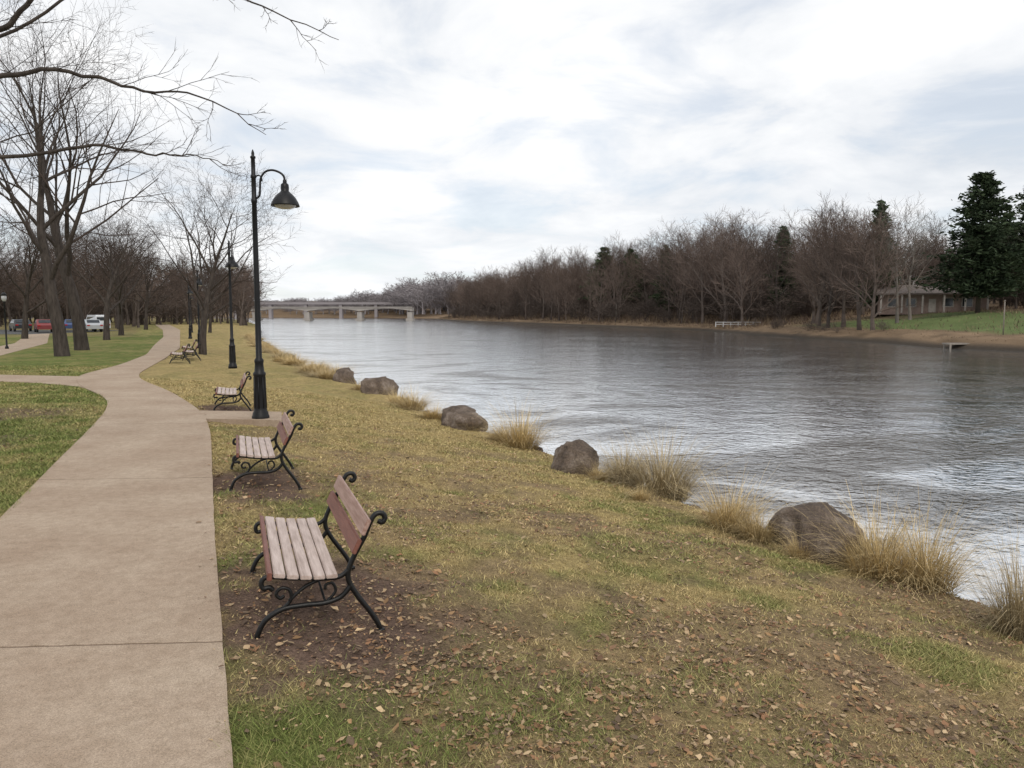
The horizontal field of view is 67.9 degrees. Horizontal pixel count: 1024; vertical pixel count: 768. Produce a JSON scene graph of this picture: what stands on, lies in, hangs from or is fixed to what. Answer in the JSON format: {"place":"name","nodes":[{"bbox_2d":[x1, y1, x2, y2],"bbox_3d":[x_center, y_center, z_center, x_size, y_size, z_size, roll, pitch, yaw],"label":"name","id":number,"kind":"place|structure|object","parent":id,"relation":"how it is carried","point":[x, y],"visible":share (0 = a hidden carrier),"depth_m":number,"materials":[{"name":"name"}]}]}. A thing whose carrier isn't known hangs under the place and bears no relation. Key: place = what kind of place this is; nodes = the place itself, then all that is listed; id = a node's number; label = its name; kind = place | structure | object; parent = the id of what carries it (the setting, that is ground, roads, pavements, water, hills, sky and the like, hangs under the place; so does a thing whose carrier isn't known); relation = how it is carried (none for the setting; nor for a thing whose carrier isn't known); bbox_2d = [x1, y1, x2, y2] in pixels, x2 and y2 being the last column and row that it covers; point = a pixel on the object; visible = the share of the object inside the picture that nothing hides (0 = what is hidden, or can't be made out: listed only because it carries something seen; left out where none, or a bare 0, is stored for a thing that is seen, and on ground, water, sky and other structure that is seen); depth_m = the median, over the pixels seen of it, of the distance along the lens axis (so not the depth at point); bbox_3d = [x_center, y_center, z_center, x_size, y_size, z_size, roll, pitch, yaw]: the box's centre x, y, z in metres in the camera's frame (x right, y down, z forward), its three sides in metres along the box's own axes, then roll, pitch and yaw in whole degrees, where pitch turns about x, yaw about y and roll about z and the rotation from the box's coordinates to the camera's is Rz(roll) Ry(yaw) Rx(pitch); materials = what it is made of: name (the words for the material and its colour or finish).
{"place":"outdoors","nodes":[
{"label":"outdoors","id":0,"kind":"place"},
{"bbox_2d":[0,375,94,392],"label":"side path","id":1,"kind":"structure","parent":0,"point":[67,380],"depth_m":23.49,"materials":[{"name":"concrete"}]},
{"bbox_2d":[0,330,117,333],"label":"parking lot","id":2,"kind":"structure","parent":0,"point":[30,332],"depth_m":91.50,"materials":[{"name":"asphalt"}]},
{"bbox_2d":[84,319,102,331],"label":"parked car","id":3,"kind":"object","parent":2,"relation":"on","point":[95,324],"visible":0.65,"depth_m":88.39,"materials":[{"name":"paint"}]},
{"bbox_2d":[0,295,1023,767],"bbox_3d":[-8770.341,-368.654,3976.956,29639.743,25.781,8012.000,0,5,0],"label":"ground","id":4,"kind":"structure","parent":0,"point":[130,343],"depth_m":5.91,"materials":[{"name":"plant"}]},
{"bbox_2d":[0,240,29,322],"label":"bare tree","id":5,"kind":"object","parent":4,"relation":"on","point":[8,305],"visible":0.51,"depth_m":123.07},
{"bbox_2d":[0,213,40,295],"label":"bare tree","id":6,"kind":"object","parent":4,"relation":"on","point":[1,248],"visible":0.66,"depth_m":101.14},
{"bbox_2d":[0,241,40,326],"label":"bare tree","id":7,"kind":"object","parent":4,"relation":"on","point":[12,277],"visible":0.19,"depth_m":132.27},
{"bbox_2d":[0,334,48,355],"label":"walkway","id":8,"kind":"structure","parent":4,"relation":"on","point":[33,340],"depth_m":53.25,"materials":[{"name":"concrete"}]},
{"bbox_2d":[4,226,60,318],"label":"bare tree","id":9,"kind":"object","parent":4,"relation":"on","point":[40,314],"visible":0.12,"depth_m":116.42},
{"bbox_2d":[10,251,64,318],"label":"bare tree","id":10,"kind":"object","parent":4,"relation":"on","point":[45,307],"visible":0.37,"depth_m":111.39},
{"bbox_2d":[17,206,99,301],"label":"bare tree","id":11,"kind":"object","parent":4,"relation":"on","point":[73,247],"visible":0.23,"depth_m":106.90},
{"bbox_2d":[0,190,118,338],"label":"bare tree","id":12,"kind":"object","parent":4,"relation":"on","point":[24,332],"visible":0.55,"depth_m":63.28,"materials":[{"name":"brown plant"}]},
{"bbox_2d":[29,224,121,318],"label":"bare tree","id":13,"kind":"object","parent":4,"relation":"on","point":[75,278],"visible":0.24,"depth_m":104.34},
{"bbox_2d":[0,0,162,349],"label":"bare tree","id":14,"kind":"object","parent":4,"relation":"on","point":[80,339],"visible":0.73,"depth_m":42.41,"materials":[{"name":"brown plant"}]},
{"bbox_2d":[52,233,125,316],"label":"bare tree","id":15,"kind":"object","parent":4,"relation":"on","point":[85,309],"visible":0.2,"depth_m":115.79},
{"bbox_2d":[0,192,185,339],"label":"bare tree","id":16,"kind":"object","parent":4,"relation":"on","point":[108,309],"visible":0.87,"depth_m":61.33,"materials":[{"name":"brown plant"}]},
{"bbox_2d":[0,0,190,356],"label":"bare tree","id":17,"kind":"object","parent":4,"relation":"on","point":[59,333],"visible":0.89,"depth_m":36.59,"materials":[{"name":"brown plant"}]},
{"bbox_2d":[56,216,156,328],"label":"bare tree","id":18,"kind":"object","parent":4,"relation":"on","point":[106,280],"visible":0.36,"depth_m":106.14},
{"bbox_2d":[77,242,139,327],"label":"bare tree","id":19,"kind":"object","parent":4,"relation":"on","point":[114,312],"visible":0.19,"depth_m":115.11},
{"bbox_2d":[0,324,232,767],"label":"footpath","id":20,"kind":"structure","parent":4,"relation":"on","point":[110,641],"depth_m":5.32,"materials":[{"name":"concrete"}]},
{"bbox_2d":[69,206,185,334],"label":"bare tree","id":21,"kind":"object","parent":4,"relation":"on","point":[120,318],"visible":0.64,"depth_m":72.79,"materials":[{"name":"brown plant"}]},
{"bbox_2d":[93,231,172,326],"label":"bare tree","id":22,"kind":"object","parent":4,"relation":"on","point":[133,312],"visible":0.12,"depth_m":130.81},
{"bbox_2d":[114,239,175,327],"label":"bare tree","id":23,"kind":"object","parent":4,"relation":"on","point":[138,310],"visible":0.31,"depth_m":120.37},
{"bbox_2d":[117,238,193,329],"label":"bare tree","id":24,"kind":"object","parent":4,"relation":"on","point":[147,285],"visible":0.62,"depth_m":102.49,"materials":[{"name":"brown plant"}]},
{"bbox_2d":[0,0,338,189],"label":"bare tree","id":25,"kind":"object","parent":4,"relation":"on","point":[17,14],"visible":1,"depth_m":8.81,"materials":[{"name":"brown plant"}]},
{"bbox_2d":[160,283,187,324],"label":"bare tree","id":26,"kind":"object","parent":4,"relation":"on","point":[177,295],"visible":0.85,"depth_m":157.03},
{"bbox_2d":[153,248,209,323],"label":"bare tree","id":27,"kind":"object","parent":4,"relation":"on","point":[174,322],"visible":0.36,"depth_m":168.04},
{"bbox_2d":[160,255,203,323],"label":"bare tree","id":28,"kind":"object","parent":4,"relation":"on","point":[190,272],"visible":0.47,"depth_m":162.75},
{"bbox_2d":[96,143,306,354],"bbox_3d":[-15.388,-7.236,41.070,10.052,11.301,10.810,0,5,0],"label":"bare tree","id":29,"kind":"object","parent":4,"relation":"on","point":[204,307],"visible":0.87,"depth_m":41.29,"materials":[{"name":"brown plant"}]},
{"bbox_2d":[154,249,253,325],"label":"bare tree","id":30,"kind":"object","parent":4,"relation":"on","point":[217,280],"visible":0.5,"depth_m":76.22,"materials":[{"name":"brown plant"}]},
{"bbox_2d":[184,252,253,332],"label":"bare tree","id":31,"kind":"object","parent":4,"relation":"on","point":[210,321],"visible":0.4,"depth_m":91.11,"materials":[{"name":"brown plant"}]},
{"bbox_2d":[225,240,238,368],"bbox_3d":[-10.810,-3.060,29.375,0.536,4.877,1.003,-1,5,-10],"label":"street lamp","id":32,"kind":"object","parent":4,"relation":"on","point":[231,264],"visible":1,"depth_m":29.10,"materials":[{"name":"metal"}]},
{"bbox_2d":[213,371,251,410],"bbox_3d":[-6.286,0.169,17.090,0.827,0.816,1.450,-1,5,-20],"label":"park bench","id":33,"kind":"object","parent":4,"relation":"on","point":[230,393],"visible":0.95,"depth_m":16.56,"materials":[{"name":"brown wood"}]},
{"bbox_2d":[199,410,281,426],"bbox_3d":[-5.475,0.697,15.125,2.398,0.156,1.250,1,5,6],"label":"concrete pad","id":34,"kind":"object","parent":4,"relation":"on","point":[240,417],"visible":0.54,"depth_m":14.62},
{"bbox_2d":[250,149,299,418],"bbox_3d":[-4.525,-1.845,14.506,1.003,5.131,0.536,-1,5,-6],"label":"street lamp","id":35,"kind":"object","parent":34,"relation":"on","point":[284,198],"visible":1,"depth_m":14.43,"materials":[{"name":"metal"}]},
{"bbox_2d":[225,249,273,325],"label":"bare tree","id":36,"kind":"object","parent":4,"relation":"on","point":[243,299],"visible":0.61,"depth_m":172.23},
{"bbox_2d":[31,271,498,318],"bbox_3d":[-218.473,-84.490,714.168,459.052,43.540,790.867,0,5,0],"label":"hazy woodland","id":37,"kind":"object","parent":4,"relation":"on","point":[420,298],"visible":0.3,"depth_m":711.03,"materials":[{"name":"plant"}]},
{"bbox_2d":[229,409,302,490],"bbox_3d":[-3.103,0.797,9.551,0.827,0.816,1.450,1,4,-20],"label":"park bench","id":38,"kind":"object","parent":4,"relation":"on","point":[249,447],"visible":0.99,"depth_m":9.10,"materials":[{"name":"brown wood"}]},
{"bbox_2d":[250,471,387,638],"bbox_3d":[-1.433,1.163,5.467,0.827,0.816,1.450,1,4,-20],"label":"park bench","id":39,"kind":"object","parent":4,"relation":"on","point":[281,534],"visible":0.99,"depth_m":5.12,"materials":[{"name":"wood"}]},
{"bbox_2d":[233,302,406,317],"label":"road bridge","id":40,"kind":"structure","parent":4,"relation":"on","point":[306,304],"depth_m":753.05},
{"bbox_2d":[246,307,414,319],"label":"road bridge","id":41,"kind":"structure","parent":4,"relation":"on","point":[360,315],"depth_m":450.95,"materials":[{"name":"concrete"}]},
{"bbox_2d":[332,367,355,383],"bbox_3d":[-7.009,-0.288,31.683,0.866,0.787,1.124,-4,6,-37],"label":"boulder","id":42,"kind":"object","parent":4,"relation":"on","point":[344,375],"visible":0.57,"depth_m":31.34,"materials":[{"name":"stone"}]},
{"bbox_2d":[360,376,398,394],"bbox_3d":[-4.810,0.133,27.544,1.502,0.831,0.960,-3,6,-29],"label":"boulder","id":43,"kind":"object","parent":4,"relation":"on","point":[378,385],"visible":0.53,"depth_m":27.17,"materials":[{"name":"stone"}]},
{"bbox_2d":[370,384,453,410],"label":"tall grass clump","id":44,"kind":"object","parent":4,"relation":"on","point":[411,403],"visible":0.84,"depth_m":23.61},
{"bbox_2d":[399,399,482,419],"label":"tall grass clump","id":45,"kind":"object","parent":4,"relation":"on","point":[428,414],"visible":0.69,"depth_m":21.07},
{"bbox_2d":[441,405,487,431],"bbox_3d":[-1.278,0.913,19.653,1.142,0.724,1.942,-2,6,-22],"label":"boulder","id":46,"kind":"object","parent":4,"relation":"on","point":[453,416],"visible":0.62,"depth_m":19.12,"materials":[{"name":"stone"}]},
{"bbox_2d":[0,396,1023,767],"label":"fallen leaves","id":47,"kind":"object","parent":4,"relation":"on","point":[656,718],"visible":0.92,"depth_m":4.69,"materials":[{"name":"plant"}]},
{"bbox_2d":[0,229,1023,332],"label":"distant woodland","id":48,"kind":"object","parent":4,"relation":"on","point":[637,308],"visible":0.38,"depth_m":172.21,"materials":[{"name":"plant"}]},
{"bbox_2d":[447,398,580,454],"bbox_3d":[-0.042,0.823,16.835,3.856,1.271,3.666,3,6,29],"label":"tall grass clump","id":49,"kind":"object","parent":4,"relation":"on","point":[522,438],"visible":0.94,"depth_m":16.79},
{"bbox_2d":[509,258,541,319],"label":"bare tree","id":50,"kind":"object","parent":4,"relation":"on","point":[525,279],"visible":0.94,"depth_m":300.03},
{"bbox_2d":[526,257,556,318],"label":"bare tree","id":51,"kind":"object","parent":4,"relation":"on","point":[540,290],"visible":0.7,"depth_m":295.38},
{"bbox_2d":[518,246,575,316],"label":"bare tree","id":52,"kind":"object","parent":4,"relation":"on","point":[545,256],"visible":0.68,"depth_m":299.36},
{"bbox_2d":[538,251,571,320],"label":"bare tree","id":53,"kind":"object","parent":4,"relation":"on","point":[554,285],"visible":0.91,"depth_m":261.94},
{"bbox_2d":[550,273,581,320],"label":"bare tree","id":54,"kind":"object","parent":4,"relation":"on","point":[570,295],"visible":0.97,"depth_m":257.48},
{"bbox_2d":[540,246,593,316],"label":"bare tree","id":55,"kind":"object","parent":4,"relation":"on","point":[578,252],"visible":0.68,"depth_m":269.43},
{"bbox_2d":[553,260,588,318],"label":"bare tree","id":56,"kind":"object","parent":4,"relation":"on","point":[575,277],"visible":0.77,"depth_m":262.21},
{"bbox_2d":[551,439,598,475],"bbox_3d":[1.166,1.385,13.729,0.878,0.792,0.792,-1,5,-15],"label":"boulder","id":57,"kind":"object","parent":4,"relation":"on","point":[562,455],"visible":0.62,"depth_m":13.46,"materials":[{"name":"stone"}]},
{"bbox_2d":[577,259,606,319],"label":"bare tree","id":58,"kind":"object","parent":4,"relation":"on","point":[586,279],"visible":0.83,"depth_m":240.87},
{"bbox_2d":[572,462,616,480],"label":"tall grass clump","id":59,"kind":"object","parent":4,"relation":"on","point":[599,475],"visible":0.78,"depth_m":13.18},
{"bbox_2d":[578,247,620,306],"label":"pine tree","id":60,"kind":"object","parent":4,"relation":"on","point":[599,254],"visible":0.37,"depth_m":248.33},
{"bbox_2d":[585,265,625,321],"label":"bare tree","id":61,"kind":"object","parent":4,"relation":"on","point":[603,292],"visible":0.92,"depth_m":224.30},
{"bbox_2d":[588,239,644,316],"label":"bare tree","id":62,"kind":"object","parent":4,"relation":"on","point":[609,259],"visible":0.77,"depth_m":239.22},
{"bbox_2d":[603,251,647,319],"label":"bare tree","id":63,"kind":"object","parent":4,"relation":"on","point":[619,282],"visible":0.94,"depth_m":217.96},
{"bbox_2d":[615,248,647,315],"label":"pine tree","id":64,"kind":"object","parent":4,"relation":"on","point":[630,250],"visible":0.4,"depth_m":240.75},
{"bbox_2d":[568,429,700,492],"bbox_3d":[2.046,1.282,13.295,3.228,1.097,3.320,-2,5,-19],"label":"tall grass clump","id":65,"kind":"object","parent":4,"relation":"on","point":[626,469],"visible":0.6,"depth_m":13.27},
{"bbox_2d":[617,480,667,500],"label":"tall grass clump","id":66,"kind":"object","parent":4,"relation":"on","point":[638,495],"visible":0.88,"depth_m":11.81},
{"bbox_2d":[617,247,673,313],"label":"bare tree","id":67,"kind":"object","parent":4,"relation":"on","point":[645,289],"visible":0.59,"depth_m":218.75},
{"bbox_2d":[648,244,675,309],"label":"pine tree","id":68,"kind":"object","parent":4,"relation":"on","point":[655,296],"visible":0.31,"depth_m":209.31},
{"bbox_2d":[622,219,702,317],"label":"bare tree","id":69,"kind":"object","parent":4,"relation":"on","point":[647,259],"visible":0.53,"depth_m":196.86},
{"bbox_2d":[635,244,699,320],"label":"bare tree","id":70,"kind":"object","parent":4,"relation":"on","point":[660,271],"visible":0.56,"depth_m":192.44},
{"bbox_2d":[567,413,779,509],"bbox_3d":[2.468,1.254,12.678,4.528,1.536,4.401,-4,6,-34],"label":"tall grass clump","id":71,"kind":"object","parent":4,"relation":"on","point":[662,480],"visible":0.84,"depth_m":12.67,"materials":[{"name":"plant"}]},
{"bbox_2d":[660,267,700,322],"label":"bare tree","id":72,"kind":"object","parent":4,"relation":"on","point":[685,281],"visible":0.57,"depth_m":180.27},
{"bbox_2d":[649,217,719,321],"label":"bare tree","id":73,"kind":"object","parent":4,"relation":"on","point":[672,254],"visible":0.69,"depth_m":183.34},
{"bbox_2d":[657,213,740,323],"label":"bare tree","id":74,"kind":"object","parent":4,"relation":"on","point":[701,284],"visible":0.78,"depth_m":168.59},
{"bbox_2d":[660,208,768,323],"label":"bare tree","id":75,"kind":"object","parent":4,"relation":"on","point":[725,320],"visible":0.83,"depth_m":164.35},
{"bbox_2d":[690,214,746,318],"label":"bare tree","id":76,"kind":"object","parent":4,"relation":"on","point":[716,240],"visible":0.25,"depth_m":178.47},
{"bbox_2d":[641,461,818,541],"bbox_3d":[3.088,1.494,10.104,2.618,0.910,2.754,-3,6,-30],"label":"tall grass clump","id":77,"kind":"object","parent":4,"relation":"on","point":[717,519],"visible":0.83,"depth_m":10.14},
{"bbox_2d":[438,305,1023,342],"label":"undergrowth","id":78,"kind":"object","parent":4,"relation":"on","point":[764,322],"visible":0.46,"depth_m":163.96,"materials":[{"name":"plant"}]},
{"bbox_2d":[681,490,797,545],"bbox_3d":[3.153,1.669,9.731,1.949,0.665,1.778,0,5,3],"label":"tall grass clump","id":79,"kind":"object","parent":4,"relation":"on","point":[756,532],"visible":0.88,"depth_m":9.63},
{"bbox_2d":[714,209,764,317],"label":"bare tree","id":80,"kind":"object","parent":4,"relation":"on","point":[734,217],"visible":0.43,"depth_m":173.29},
{"bbox_2d":[709,236,780,325],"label":"bare tree","id":81,"kind":"object","parent":4,"relation":"on","point":[742,290],"visible":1,"depth_m":146.50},
{"bbox_2d":[712,212,793,322],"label":"bare tree","id":82,"kind":"object","parent":4,"relation":"on","point":[753,281],"visible":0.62,"depth_m":158.36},
{"bbox_2d":[728,225,811,319],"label":"bare tree","id":83,"kind":"object","parent":4,"relation":"on","point":[775,266],"visible":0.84,"depth_m":147.32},
{"bbox_2d":[738,220,805,310],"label":"bare tree","id":84,"kind":"object","parent":4,"relation":"on","point":[772,253],"visible":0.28,"depth_m":163.63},
{"bbox_2d":[764,226,798,316],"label":"pine tree","id":85,"kind":"object","parent":4,"relation":"on","point":[781,279],"visible":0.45,"depth_m":155.67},
{"bbox_2d":[753,526,844,567],"bbox_3d":[3.375,1.873,9.115,1.309,0.401,1.377,0,5,1],"label":"tall grass clump","id":86,"kind":"object","parent":4,"relation":"on","point":[805,555],"visible":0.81,"depth_m":9.02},
{"bbox_2d":[778,212,837,323],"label":"bare tree","id":87,"kind":"object","parent":4,"relation":"on","point":[813,302],"visible":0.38,"depth_m":130.86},
{"bbox_2d":[768,502,867,564],"bbox_3d":[3.852,1.883,9.508,1.146,0.799,1.352,-1,5,-7],"label":"boulder","id":88,"kind":"object","parent":4,"relation":"on","point":[788,515],"visible":0.54,"depth_m":9.13,"materials":[{"name":"stone"}]},
{"bbox_2d":[793,191,848,266],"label":"bare tree","id":89,"kind":"object","parent":4,"relation":"on","point":[819,217],"visible":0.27,"depth_m":159.93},
{"bbox_2d":[788,215,854,325],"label":"bare tree","id":90,"kind":"object","parent":4,"relation":"on","point":[820,309],"visible":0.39,"depth_m":116.79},
{"bbox_2d":[775,197,885,323],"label":"bare tree","id":91,"kind":"object","parent":4,"relation":"on","point":[818,306],"visible":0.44,"depth_m":127.51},
{"bbox_2d":[772,208,899,326],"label":"bare tree","id":92,"kind":"object","parent":4,"relation":"on","point":[843,318],"visible":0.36,"depth_m":109.22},
{"bbox_2d":[789,203,884,326],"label":"bare tree","id":93,"kind":"object","parent":4,"relation":"on","point":[829,303],"visible":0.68,"depth_m":110.04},
{"bbox_2d":[803,207,914,329],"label":"bare tree","id":94,"kind":"object","parent":4,"relation":"on","point":[859,324],"visible":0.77,"depth_m":100.52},
{"bbox_2d":[829,218,908,312],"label":"bare tree","id":95,"kind":"object","parent":4,"relation":"on","point":[863,293],"visible":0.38,"depth_m":102.86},
{"bbox_2d":[816,207,932,329],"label":"bare tree","id":96,"kind":"object","parent":4,"relation":"on","point":[872,308],"visible":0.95,"depth_m":96.51,"materials":[{"name":"plant"}]},
{"bbox_2d":[849,199,902,316],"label":"pine tree","id":97,"kind":"object","parent":4,"relation":"on","point":[877,213],"visible":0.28,"depth_m":123.64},
{"bbox_2d":[773,483,984,585],"bbox_3d":[4.272,1.689,9.036,2.413,1.132,2.510,-2,6,-25],"label":"tall grass clump","id":98,"kind":"object","parent":4,"relation":"on","point":[878,530],"visible":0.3,"depth_m":8.92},
{"bbox_2d":[744,482,1019,599],"bbox_3d":[3.975,1.724,8.411,3.168,0.963,3.011,2,5,17],"label":"tall grass clump","id":99,"kind":"object","parent":4,"relation":"on","point":[867,565],"visible":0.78,"depth_m":8.48,"materials":[{"name":"plant"}]},
{"bbox_2d":[841,192,953,322],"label":"bare tree","id":100,"kind":"object","parent":4,"relation":"on","point":[897,299],"visible":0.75,"depth_m":104.66,"materials":[{"name":"brown plant"}]},
{"bbox_2d":[782,483,1023,628],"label":"tall grass clump","id":101,"kind":"object","parent":4,"relation":"on","point":[937,576],"visible":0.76,"depth_m":8.17,"materials":[{"name":"plant"}]},
{"bbox_2d":[878,198,959,319],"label":"bare tree","id":102,"kind":"object","parent":4,"relation":"on","point":[909,297],"visible":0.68,"depth_m":109.70,"materials":[{"name":"brown plant"}]},
{"bbox_2d":[906,224,951,283],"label":"bare tree","id":103,"kind":"object","parent":4,"relation":"on","point":[926,269],"visible":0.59,"depth_m":131.40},
{"bbox_2d":[903,209,957,280],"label":"bare tree","id":104,"kind":"object","parent":4,"relation":"on","point":[935,236],"visible":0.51,"depth_m":155.16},
{"bbox_2d":[874,285,994,314],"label":"house","id":105,"kind":"structure","parent":4,"relation":"on","point":[935,300],"depth_m":119.75,"materials":[{"name":"wood"}]},
{"bbox_2d":[898,170,1023,312],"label":"pine tree","id":106,"kind":"object","parent":4,"relation":"on","point":[984,255],"visible":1,"depth_m":105.24,"materials":[{"name":"plant"}]},
{"bbox_2d":[899,508,1023,647],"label":"tall grass clump","id":107,"kind":"object","parent":4,"relation":"on","point":[1016,614],"visible":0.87,"depth_m":6.87,"materials":[{"name":"plant"}]},
{"bbox_2d":[1001,188,1023,308],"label":"pine tree","id":108,"kind":"object","parent":4,"relation":"on","point":[1020,235],"visible":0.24,"depth_m":110.32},
{"bbox_2d":[0,0,1023,301],"label":"sky","id":109,"kind":"structure","parent":0,"point":[438,137],"materials":[{"name":"white"}]},
{"bbox_2d":[235,318,1023,608],"bbox_3d":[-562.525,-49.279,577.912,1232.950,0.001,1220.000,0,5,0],"label":"water","id":110,"kind":"structure","parent":0,"point":[819,417],"depth_m":27.90,"materials":[{"name":"liquid"}]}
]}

